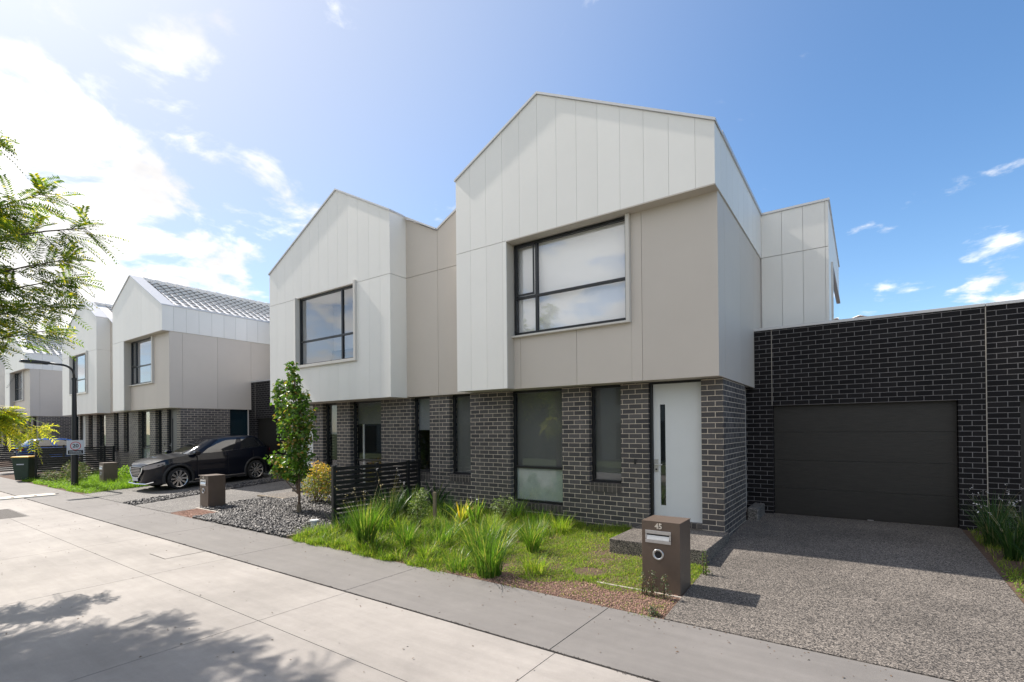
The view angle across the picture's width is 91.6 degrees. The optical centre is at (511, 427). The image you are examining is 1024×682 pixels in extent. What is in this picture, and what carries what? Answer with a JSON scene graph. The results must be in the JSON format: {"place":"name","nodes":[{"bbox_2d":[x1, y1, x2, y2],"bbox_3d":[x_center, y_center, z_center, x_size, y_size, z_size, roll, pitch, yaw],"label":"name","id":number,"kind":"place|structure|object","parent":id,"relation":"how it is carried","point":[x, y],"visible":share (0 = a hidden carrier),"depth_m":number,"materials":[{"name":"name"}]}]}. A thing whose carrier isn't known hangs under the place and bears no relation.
{"place":"outdoors","nodes":[
{"label":"outdoors","id":0,"kind":"place"},
{"bbox_2d":[82,472,279,502],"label":"driveway","id":1,"kind":"structure","parent":0,"point":[124,495],"depth_m":15.90,"materials":[{"name":"grey concrete"}]},
{"bbox_2d":[128,435,269,488],"bbox_3d":[-10.803,1.153,17.581,2.120,1.639,4.327,-1,2,32],"label":"parked car","id":2,"kind":"object","parent":1,"relation":"on","point":[226,455],"visible":0.98,"depth_m":16.93,"materials":[{"name":"black paint"}]},
{"bbox_2d":[134,480,291,512],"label":"driveway","id":3,"kind":"structure","parent":0,"point":[193,501],"depth_m":14.06,"materials":[{"name":"grey concrete"}]},
{"bbox_2d":[0,492,651,681],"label":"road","id":4,"kind":"structure","parent":0,"point":[146,609],"depth_m":4.92,"materials":[{"name":"concrete"}]},
{"bbox_2d":[0,509,28,518],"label":"road marking","id":5,"kind":"object","parent":4,"relation":"on","point":[7,513],"visible":1,"depth_m":11.88,"materials":[{"name":"paint"}]},
{"bbox_2d":[0,493,58,499],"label":"road marking","id":6,"kind":"object","parent":4,"relation":"on","point":[26,496],"visible":1,"depth_m":14.96,"materials":[{"name":"beige paint"}]},
{"bbox_2d":[151,547,204,558],"bbox_3d":[-5.359,2.013,7.971,0.590,0.008,0.570,-1,0,35],"label":"pit cover","id":7,"kind":"object","parent":4,"relation":"on","point":[173,553],"visible":1,"depth_m":7.97,"materials":[{"name":"concrete"}]},
{"bbox_2d":[27,499,652,681],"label":"road joint filler","id":8,"kind":"object","parent":4,"relation":"on","point":[398,607],"depth_m":5.27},
{"bbox_2d":[0,491,658,681],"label":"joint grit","id":9,"kind":"object","parent":8,"relation":"on","point":[376,600],"visible":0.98,"depth_m":5.41,"materials":[{"name":"grey gravel"}]},
{"bbox_2d":[6,491,891,679],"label":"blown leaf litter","id":10,"kind":"object","parent":4,"relation":"on","point":[419,596],"visible":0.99,"depth_m":5.32,"materials":[{"name":"brown plant"}]},
{"bbox_2d":[0,477,952,681],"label":"footpath","id":11,"kind":"structure","parent":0,"point":[571,629],"depth_m":5.20,"materials":[{"name":"concrete"}]},
{"bbox_2d":[0,460,1023,618],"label":"garden soil","id":12,"kind":"structure","parent":0,"point":[987,555],"depth_m":6.54,"materials":[{"name":"brown soil"}]},
{"bbox_2d":[0,353,13,458],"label":"townhouse","id":13,"kind":"structure","parent":12,"relation":"on","point":[2,384],"depth_m":33.75,"materials":[{"name":"white"}]},
{"bbox_2d":[11,456,39,479],"bbox_3d":[-19.891,1.688,20.380,0.609,1.000,0.780,0,0,-15],"label":"wheelie bin","id":14,"kind":"object","parent":12,"relation":"on","point":[23,467],"visible":0.74,"depth_m":20.10,"materials":[{"name":"green plastic"}]},
{"bbox_2d":[0,445,70,471],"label":"slat fence","id":15,"kind":"object","parent":12,"relation":"on","point":[5,464],"visible":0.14,"depth_m":24.19,"materials":[{"name":"black metal"}]},
{"bbox_2d":[5,331,78,446],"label":"townhouse","id":16,"kind":"structure","parent":12,"relation":"on","point":[35,390],"depth_m":30.53,"materials":[{"name":"white"}]},
{"bbox_2d":[6,372,21,400],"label":"window","id":17,"kind":"structure","parent":16,"relation":"in","point":[16,375],"depth_m":31.57,"materials":[{"name":"black metal"}]},
{"bbox_2d":[19,359,78,485],"bbox_3d":[-15.851,-0.043,17.080,0.260,4.440,1.500,-1,0,35],"label":"street lamp","id":18,"kind":"object","parent":12,"relation":"on","point":[74,468],"visible":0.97,"depth_m":17.54,"materials":[{"name":"black metal"}]},
{"bbox_2d":[67,440,83,454],"bbox_3d":[-15.374,0.715,17.535,0.010,0.500,0.480,-1,0,35],"label":"speed sign","id":19,"kind":"object","parent":18,"relation":"attached to","point":[75,447],"visible":1,"depth_m":17.53,"materials":[{"name":"grey metal"}]},
{"bbox_2d":[39,469,64,480],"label":"grey shrub","id":20,"kind":"object","parent":12,"relation":"on","point":[53,475],"visible":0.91,"depth_m":19.27,"materials":[{"name":"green plant"}]},
{"bbox_2d":[59,460,91,481],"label":"grey shrub","id":21,"kind":"object","parent":12,"relation":"on","point":[83,472],"visible":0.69,"depth_m":18.81,"materials":[{"name":"green plant"}]},
{"bbox_2d":[21,472,148,493],"bbox_3d":[-15.768,1.937,19.186,8.274,0.441,3.389,-1,0,35],"label":"garden ground cover","id":22,"kind":"object","parent":12,"relation":"on","point":[118,482],"visible":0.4,"depth_m":17.23,"materials":[{"name":"green plant"}]},
{"bbox_2d":[62,300,149,473],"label":"townhouse","id":23,"kind":"structure","parent":12,"relation":"on","point":[99,418],"depth_m":22.90,"materials":[{"name":"white"}]},
{"bbox_2d":[73,353,85,392],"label":"window","id":24,"kind":"structure","parent":23,"relation":"in","point":[85,353],"depth_m":23.54,"materials":[{"name":"black metal"}]},
{"bbox_2d":[100,414,105,454],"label":"window","id":25,"kind":"structure","parent":23,"relation":"in","point":[104,418],"depth_m":24.02,"materials":[{"name":"black metal"}]},
{"bbox_2d":[99,462,117,483],"bbox_3d":[-14.534,1.713,17.919,0.449,0.872,0.434,-1,0,35],"label":"mailbox","id":26,"kind":"object","parent":12,"relation":"on","point":[108,470],"visible":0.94,"depth_m":17.79,"materials":[{"name":"brown paint"}]},
{"bbox_2d":[118,465,131,478],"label":"lime shrub","id":27,"kind":"object","parent":12,"relation":"on","point":[123,472],"visible":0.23,"depth_m":18.45,"materials":[{"name":"green plant"}]},
{"bbox_2d":[171,509,212,519],"bbox_3d":[-7.330,2.154,11.643,1.650,0.282,0.606,-1,0,35],"label":"pink gravel pad","id":28,"kind":"object","parent":12,"relation":"on","point":[191,513],"visible":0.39,"depth_m":11.74,"materials":[{"name":"gravel"}]},
{"bbox_2d":[171,508,214,516],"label":"pink gravel","id":29,"kind":"structure","parent":28,"relation":"on","point":[193,512],"depth_m":11.76,"materials":[{"name":"gravel"}]},
{"bbox_2d":[111,275,291,473],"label":"townhouse","id":30,"kind":"structure","parent":12,"relation":"on","point":[190,364],"depth_m":19.87,"materials":[{"name":"white"}]},
{"bbox_2d":[131,337,150,384],"bbox_3d":[-14.650,-2.599,19.765,2.315,1.748,0.080,-1,0,35],"label":"window","id":31,"kind":"structure","parent":30,"relation":"in","point":[132,344],"depth_m":20.15,"materials":[{"name":"black metal"}]},
{"bbox_2d":[141,411,149,458],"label":"window","id":32,"kind":"structure","parent":30,"relation":"in","point":[145,450],"depth_m":20.98,"materials":[{"name":"beige glass"}]},
{"bbox_2d":[170,409,176,451],"bbox_3d":[-12.889,0.481,19.043,0.822,2.302,0.117,-1,0,35],"label":"door","id":33,"kind":"structure","parent":30,"relation":"in","point":[173,445],"depth_m":19.16,"materials":[{"name":"grey paint"}]},
{"bbox_2d":[259,418,291,471],"bbox_3d":[-9.343,0.708,19.797,2.721,2.190,0.065,-1,0,35],"label":"garage door","id":34,"kind":"structure","parent":30,"relation":"in","point":[268,434],"depth_m":20.00,"materials":[{"name":"metal"}]},
{"bbox_2d":[123,477,285,504],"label":"slate chips","id":35,"kind":"object","parent":12,"relation":"on","point":[177,495],"visible":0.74,"depth_m":14.72,"materials":[{"name":"grey gravel"}]},
{"bbox_2d":[198,474,225,506],"bbox_3d":[-7.567,1.641,12.556,0.499,0.872,0.434,-1,0,35],"label":"mailbox","id":36,"kind":"object","parent":12,"relation":"on","point":[212,491],"visible":0.98,"depth_m":12.40,"materials":[{"name":"brown paint"}]},
{"bbox_2d":[266,492,308,497],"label":"porch slab","id":37,"kind":"structure","parent":12,"relation":"on","point":[287,494],"depth_m":14.10,"materials":[{"name":"grey concrete"}]},
{"bbox_2d":[197,493,399,537],"bbox_3d":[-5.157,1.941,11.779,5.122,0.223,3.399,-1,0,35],"label":"slate chips","id":38,"kind":"object","parent":12,"relation":"on","point":[281,517],"visible":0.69,"depth_m":11.13,"materials":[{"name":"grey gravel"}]},
{"bbox_2d":[192,511,238,520],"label":"slate chips","id":39,"kind":"object","parent":38,"relation":"on","point":[201,517],"visible":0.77,"depth_m":11.11,"materials":[{"name":"grey gravel"}]},
{"bbox_2d":[263,361,319,512],"bbox_3d":[-5.134,0.253,11.481,1.797,3.540,0.779,-1,0,35],"label":"young tree","id":40,"kind":"object","parent":38,"relation":"on","point":[298,432],"visible":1,"depth_m":11.25,"materials":[{"name":"green plant"}]},
{"bbox_2d":[300,461,338,501],"bbox_3d":[-4.838,1.401,12.546,1.537,1.121,0.719,-1,0,35],"label":"flowering bush","id":41,"kind":"object","parent":38,"relation":"on","point":[320,473],"visible":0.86,"depth_m":12.51,"materials":[{"name":"yellow plant"}]},
{"bbox_2d":[325,511,359,532],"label":"strappy clump","id":42,"kind":"object","parent":12,"relation":"on","point":[344,524],"visible":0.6,"depth_m":9.23,"materials":[{"name":"green plant"}]},
{"bbox_2d":[335,479,392,550],"bbox_3d":[-2.383,1.438,8.048,1.193,1.098,1.061,-1,0,35],"label":"strappy clump","id":43,"kind":"object","parent":12,"relation":"on","point":[366,526],"visible":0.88,"depth_m":7.97,"materials":[{"name":"green plant"}]},
{"bbox_2d":[348,534,379,552],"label":"grass tussock","id":44,"kind":"object","parent":12,"relation":"on","point":[367,544],"depth_m":7.85,"materials":[{"name":"green plant"}]},
{"bbox_2d":[331,459,419,523],"bbox_3d":[-2.841,1.412,10.722,0.076,1.305,2.368,-1,0,35],"label":"slat fence","id":45,"kind":"object","parent":12,"relation":"on","point":[376,465],"visible":0.81,"depth_m":10.48,"materials":[{"name":"black metal"}]},
{"bbox_2d":[360,507,397,535],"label":"strappy clump","id":46,"kind":"object","parent":12,"relation":"on","point":[383,524],"visible":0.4,"depth_m":8.87,"materials":[{"name":"green plant"}]},
{"bbox_2d":[357,468,410,525],"bbox_3d":[-2.374,1.359,9.471,1.124,1.179,1.169,0,0,-13],"label":"strappy clump","id":47,"kind":"object","parent":12,"relation":"on","point":[392,508],"visible":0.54,"depth_m":9.46,"materials":[{"name":"green plant"}]},
{"bbox_2d":[382,508,413,532],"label":"grass tussock","id":48,"kind":"object","parent":12,"relation":"on","point":[399,525],"depth_m":9.01,"materials":[{"name":"green plant"}]},
{"bbox_2d":[385,513,420,543],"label":"strappy clump","id":49,"kind":"object","parent":12,"relation":"on","point":[405,527],"visible":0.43,"depth_m":8.44,"materials":[{"name":"green plant"}]},
{"bbox_2d":[385,521,421,550],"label":"strappy clump","id":50,"kind":"object","parent":12,"relation":"on","point":[407,540],"visible":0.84,"depth_m":7.88,"materials":[{"name":"green plant"}]},
{"bbox_2d":[382,483,432,517],"bbox_3d":[-2.171,1.537,10.494,1.158,0.763,1.166,-1,0,35],"label":"strappy clump","id":51,"kind":"object","parent":12,"relation":"on","point":[406,501],"visible":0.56,"depth_m":10.34,"materials":[{"name":"green plant"}]},
{"bbox_2d":[407,538,448,557],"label":"grass tussock","id":52,"kind":"object","parent":12,"relation":"on","point":[419,551],"depth_m":7.41,"materials":[{"name":"green plant"}]},
{"bbox_2d":[433,492,436,518],"bbox_3d":[-1.527,1.620,9.848,0.070,0.670,0.040,-1,0,35],"label":"timber stake","id":53,"kind":"object","parent":12,"relation":"on","point":[434,504],"visible":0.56,"depth_m":9.83,"materials":[{"name":"brown wood"}]},
{"bbox_2d":[419,480,454,506],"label":"spear lily","id":54,"kind":"object","parent":12,"relation":"on","point":[438,496],"visible":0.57,"depth_m":10.92,"materials":[{"name":"green plant"}]},
{"bbox_2d":[294,498,583,573],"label":"tall grass","id":55,"kind":"structure","parent":12,"relation":"on","point":[386,540],"depth_m":8.41,"materials":[{"name":"green plant"}]},
{"bbox_2d":[417,516,464,548],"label":"grass tussock","id":56,"kind":"object","parent":12,"relation":"on","point":[440,534],"depth_m":7.99,"materials":[{"name":"green plant"}]},
{"bbox_2d":[429,493,460,519],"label":"strappy clump","id":57,"kind":"object","parent":12,"relation":"on","point":[447,508],"visible":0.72,"depth_m":10.09,"materials":[{"name":"green plant"}]},
{"bbox_2d":[432,514,468,537],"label":"grass tussock","id":58,"kind":"object","parent":12,"relation":"on","point":[449,524],"depth_m":8.75,"materials":[{"name":"green plant"}]},
{"bbox_2d":[440,544,474,571],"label":"grass tussock","id":59,"kind":"object","parent":12,"relation":"on","point":[460,561],"depth_m":6.83,"materials":[{"name":"green plant"}]},
{"bbox_2d":[443,497,476,522],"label":"striped lily","id":60,"kind":"object","parent":12,"relation":"on","point":[461,513],"visible":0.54,"depth_m":9.40,"materials":[{"name":"yellow plant"}]},
{"bbox_2d":[458,497,489,528],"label":"iris","id":61,"kind":"object","parent":12,"relation":"on","point":[477,511],"visible":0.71,"depth_m":9.17,"materials":[{"name":"green plant"}]},
{"bbox_2d":[442,512,506,551],"bbox_3d":[-0.487,1.629,7.675,1.219,0.624,1.124,-1,0,1],"label":"grass tussock","id":62,"kind":"object","parent":12,"relation":"on","point":[468,538],"depth_m":7.63,"materials":[{"name":"green plant"}]},
{"bbox_2d":[444,519,524,578],"bbox_3d":[-0.358,1.577,6.597,1.116,0.774,1.215,-1,0,35],"label":"grass tussock","id":63,"kind":"object","parent":12,"relation":"on","point":[491,562],"depth_m":6.49,"materials":[{"name":"green plant"}]},
{"bbox_2d":[468,509,511,539],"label":"grass tussock","id":64,"kind":"object","parent":12,"relation":"on","point":[498,523],"depth_m":8.44,"materials":[{"name":"green plant"}]},
{"bbox_2d":[284,501,704,618],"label":"lawn","id":65,"kind":"structure","parent":12,"relation":"on","point":[605,531],"depth_m":7.70,"materials":[{"name":"green plant"}]},
{"bbox_2d":[407,487,431,526],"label":"round shrub","id":66,"kind":"object","parent":65,"relation":"on","point":[420,515],"visible":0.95,"depth_m":9.21,"materials":[{"name":"green plant"}]},
{"bbox_2d":[489,495,516,520],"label":"pale shrub","id":67,"kind":"object","parent":12,"relation":"on","point":[504,511],"visible":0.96,"depth_m":9.58,"materials":[{"name":"green plant"}]},
{"bbox_2d":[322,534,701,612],"bbox_3d":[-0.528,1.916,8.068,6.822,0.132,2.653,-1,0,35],"label":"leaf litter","id":68,"kind":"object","parent":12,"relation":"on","point":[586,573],"visible":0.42,"depth_m":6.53,"materials":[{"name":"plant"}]},
{"bbox_2d":[500,493,538,521],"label":"grass tussock","id":69,"kind":"object","parent":12,"relation":"on","point":[522,507],"depth_m":9.69,"materials":[{"name":"green plant"}]},
{"bbox_2d":[512,515,550,552],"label":"grass tussock","id":70,"kind":"object","parent":12,"relation":"on","point":[530,544],"depth_m":7.55,"materials":[{"name":"green plant"}]},
{"bbox_2d":[511,548,552,575],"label":"grass tussock","id":71,"kind":"object","parent":12,"relation":"on","point":[535,567],"depth_m":6.61,"materials":[{"name":"green plant"}]},
{"bbox_2d":[511,516,552,541],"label":"grass tussock","id":72,"kind":"object","parent":12,"relation":"on","point":[523,527],"depth_m":8.28,"materials":[{"name":"green plant"}]},
{"bbox_2d":[517,506,561,527],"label":"grass tussock","id":73,"kind":"object","parent":12,"relation":"on","point":[529,513],"depth_m":9.29,"materials":[{"name":"green plant"}]},
{"bbox_2d":[541,510,577,533],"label":"grass tussock","id":74,"kind":"object","parent":12,"relation":"on","point":[555,529],"depth_m":8.75,"materials":[{"name":"green plant"}]},
{"bbox_2d":[647,570,657,596],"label":"weed","id":75,"kind":"object","parent":12,"relation":"on","point":[651,589],"visible":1,"depth_m":5.63,"materials":[{"name":"green plant"}]},
{"bbox_2d":[659,574,672,599],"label":"weed","id":76,"kind":"object","parent":12,"relation":"on","point":[664,591],"visible":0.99,"depth_m":5.53,"materials":[{"name":"green plant"}]},
{"bbox_2d":[642,515,690,595],"bbox_3d":[1.832,1.530,5.904,0.449,0.872,0.434,-1,0,35],"label":"mailbox","id":77,"kind":"object","parent":12,"relation":"on","point":[666,545],"visible":0.99,"depth_m":5.75,"materials":[{"name":"brown paint"}]},
{"bbox_2d":[609,524,728,565],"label":"porch slab","id":78,"kind":"structure","parent":12,"relation":"on","point":[711,543],"depth_m":7.32,"materials":[{"name":"grey concrete"}]},
{"bbox_2d":[747,503,764,520],"bbox_3d":[4.677,1.699,9.530,0.190,0.400,0.760,-1,0,35],"label":"concrete block","id":79,"kind":"object","parent":12,"relation":"on","point":[755,511],"depth_m":9.26,"materials":[{"name":"grey concrete"}]},
{"bbox_2d":[956,483,1023,531],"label":"flax lily","id":80,"kind":"object","parent":12,"relation":"on","point":[991,506],"visible":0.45,"depth_m":7.64,"materials":[{"name":"green plant"}]},
{"bbox_2d":[959,498,1021,547],"bbox_3d":[6.954,1.360,7.166,0.892,0.738,0.982,-1,0,13],"label":"flax lily","id":81,"kind":"object","parent":12,"relation":"on","point":[990,538],"visible":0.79,"depth_m":7.13,"materials":[{"name":"green plant"}]},
{"bbox_2d":[980,507,1023,561],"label":"flax lily","id":82,"kind":"object","parent":12,"relation":"on","point":[1010,551],"visible":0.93,"depth_m":6.51,"materials":[{"name":"green plant"}]},
{"bbox_2d":[992,491,1023,546],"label":"flax lily","id":83,"kind":"object","parent":12,"relation":"on","point":[1021,524],"visible":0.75,"depth_m":6.86,"materials":[{"name":"green plant"}]},
{"bbox_2d":[0,0,1023,341],"label":"sky","id":84,"kind":"structure","parent":0,"point":[205,135],"materials":[{"name":"blue"}]},
{"bbox_2d":[439,569,680,617],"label":"pink gravel","id":85,"kind":"structure","parent":0,"point":[590,594],"depth_m":5.75,"materials":[{"name":"gravel"}]},
{"bbox_2d":[664,513,1023,681],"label":"driveway","id":86,"kind":"structure","parent":0,"point":[942,602],"depth_m":5.41,"materials":[{"name":"grey concrete"}]},
{"bbox_2d":[967,527,1023,594],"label":"lawn","id":87,"kind":"structure","parent":0,"point":[1002,564],"depth_m":6.34,"materials":[{"name":"green plant"}]},
{"label":"ground","id":88,"kind":"structure","parent":0,"visible":0},
{"bbox_2d":[0,130,128,463],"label":"feathery tree","id":89,"kind":"object","parent":88,"relation":"on","point":[10,419],"visible":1,"depth_m":6.25,"materials":[{"name":"green plant"}]},
{"bbox_2d":[34,446,114,478],"bbox_3d":[-18.611,1.554,21.293,0.076,1.438,2.658,-1,0,35],"label":"slat fence","id":90,"kind":"object","parent":88,"relation":"on","point":[99,457],"visible":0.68,"depth_m":20.98,"materials":[{"name":"black metal"}]},
{"bbox_2d":[268,188,456,503],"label":"townhouse","id":91,"kind":"structure","parent":88,"relation":"on","point":[353,279],"depth_m":12.26,"materials":[{"name":"white"}]},
{"bbox_2d":[300,406,312,486],"bbox_3d":[-5.949,0.579,14.497,0.823,2.382,0.117,-1,0,35],"label":"door","id":92,"kind":"structure","parent":91,"relation":"in","point":[311,446],"depth_m":14.44,"materials":[{"name":"white paint"}]},
{"bbox_2d":[300,285,352,364],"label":"window","id":93,"kind":"structure","parent":91,"relation":"in","point":[344,353],"depth_m":13.17,"materials":[{"name":"black metal"}]},
{"bbox_2d":[326,403,336,466],"bbox_3d":[-4.920,0.219,13.862,0.641,1.755,0.126,-1,0,35],"label":"window","id":94,"kind":"structure","parent":91,"relation":"in","point":[333,406],"depth_m":13.99,"materials":[{"name":"grey glass"}]},
{"bbox_2d":[354,400,380,486],"bbox_3d":[-3.660,0.444,13.024,1.231,2.235,0.210,-1,0,35],"label":"window","id":95,"kind":"structure","parent":91,"relation":"in","point":[369,412],"depth_m":13.20,"materials":[{"name":"grey glass"}]},
{"bbox_2d":[415,397,429,471],"bbox_3d":[-2.047,0.170,11.832,0.598,1.765,0.126,-1,0,35],"label":"window","id":96,"kind":"structure","parent":91,"relation":"in","point":[424,402],"depth_m":11.94,"materials":[{"name":"grey glass"}]},
{"bbox_2d":[436,91,986,536],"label":"townhouse","id":97,"kind":"structure","parent":88,"relation":"on","point":[639,320],"depth_m":8.94,"materials":[{"name":"white cladding panels"},{"name":"beige cladding panels"},{"name":"dark brick"}]},
{"bbox_2d":[453,394,470,474],"bbox_3d":[-1.050,0.163,11.128,0.606,1.775,0.126,-1,0,35],"label":"window","id":98,"kind":"structure","parent":97,"relation":"in","point":[461,444],"depth_m":11.23,"materials":[{"name":"grey glass"}]},
{"bbox_2d":[513,388,562,504],"bbox_3d":[0.563,0.383,9.989,1.211,2.255,0.126,-1,0,35],"label":"window","id":99,"kind":"structure","parent":97,"relation":"in","point":[537,414],"depth_m":10.05,"materials":[{"name":"grey glass"}]},
{"bbox_2d":[514,217,625,335],"bbox_3d":[1.028,-2.664,9.079,2.315,1.748,0.136,-1,0,35],"label":"window","id":100,"kind":"structure","parent":97,"relation":"in","point":[575,278],"depth_m":9.09,"materials":[{"name":"glass"}]},
{"bbox_2d":[591,385,620,482],"bbox_3d":[1.774,0.124,9.133,0.619,1.765,0.126,-1,0,35],"label":"window","id":101,"kind":"structure","parent":97,"relation":"in","point":[606,400],"depth_m":9.21,"materials":[{"name":"grey glass"}]},
{"bbox_2d":[653,382,701,522],"bbox_3d":[2.773,0.415,8.335,0.822,2.302,0.117,-1,0,35],"label":"door","id":102,"kind":"structure","parent":97,"relation":"in","point":[676,406],"depth_m":8.34,"materials":[{"name":"white paint"}]},
{"bbox_2d":[831,262,839,319],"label":"side window","id":103,"kind":"structure","parent":97,"relation":"in","point":[833,276],"depth_m":10.65,"materials":[{"name":"silver metal"}]},
{"bbox_2d":[774,400,957,527],"bbox_3d":[6.318,0.643,9.088,2.721,2.190,0.065,-1,0,35],"label":"garage door","id":104,"kind":"structure","parent":97,"relation":"in","point":[896,462],"depth_m":8.98,"materials":[{"name":"black metal"}]},
{"bbox_2d":[985,299,1023,532],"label":"garage","id":105,"kind":"structure","parent":88,"relation":"on","point":[1004,340],"depth_m":7.86,"materials":[{"name":"black brick"}]},
{"bbox_2d":[1020,398,1023,526],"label":"garage door","id":106,"kind":"structure","parent":105,"relation":"in","point":[1021,399],"depth_m":7.85,"materials":[{"name":"black"}]},
{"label":"driveway","id":107,"kind":"structure","parent":0,"visible":0},
{"bbox_2d":[14,438,78,457],"bbox_3d":[-25.566,1.385,28.609,2.120,1.532,4.327,-1,0,35],"label":"parked car","id":108,"kind":"object","parent":107,"relation":"on","point":[48,442],"visible":0.05,"depth_m":27.40,"materials":[{"name":"blue paint"}]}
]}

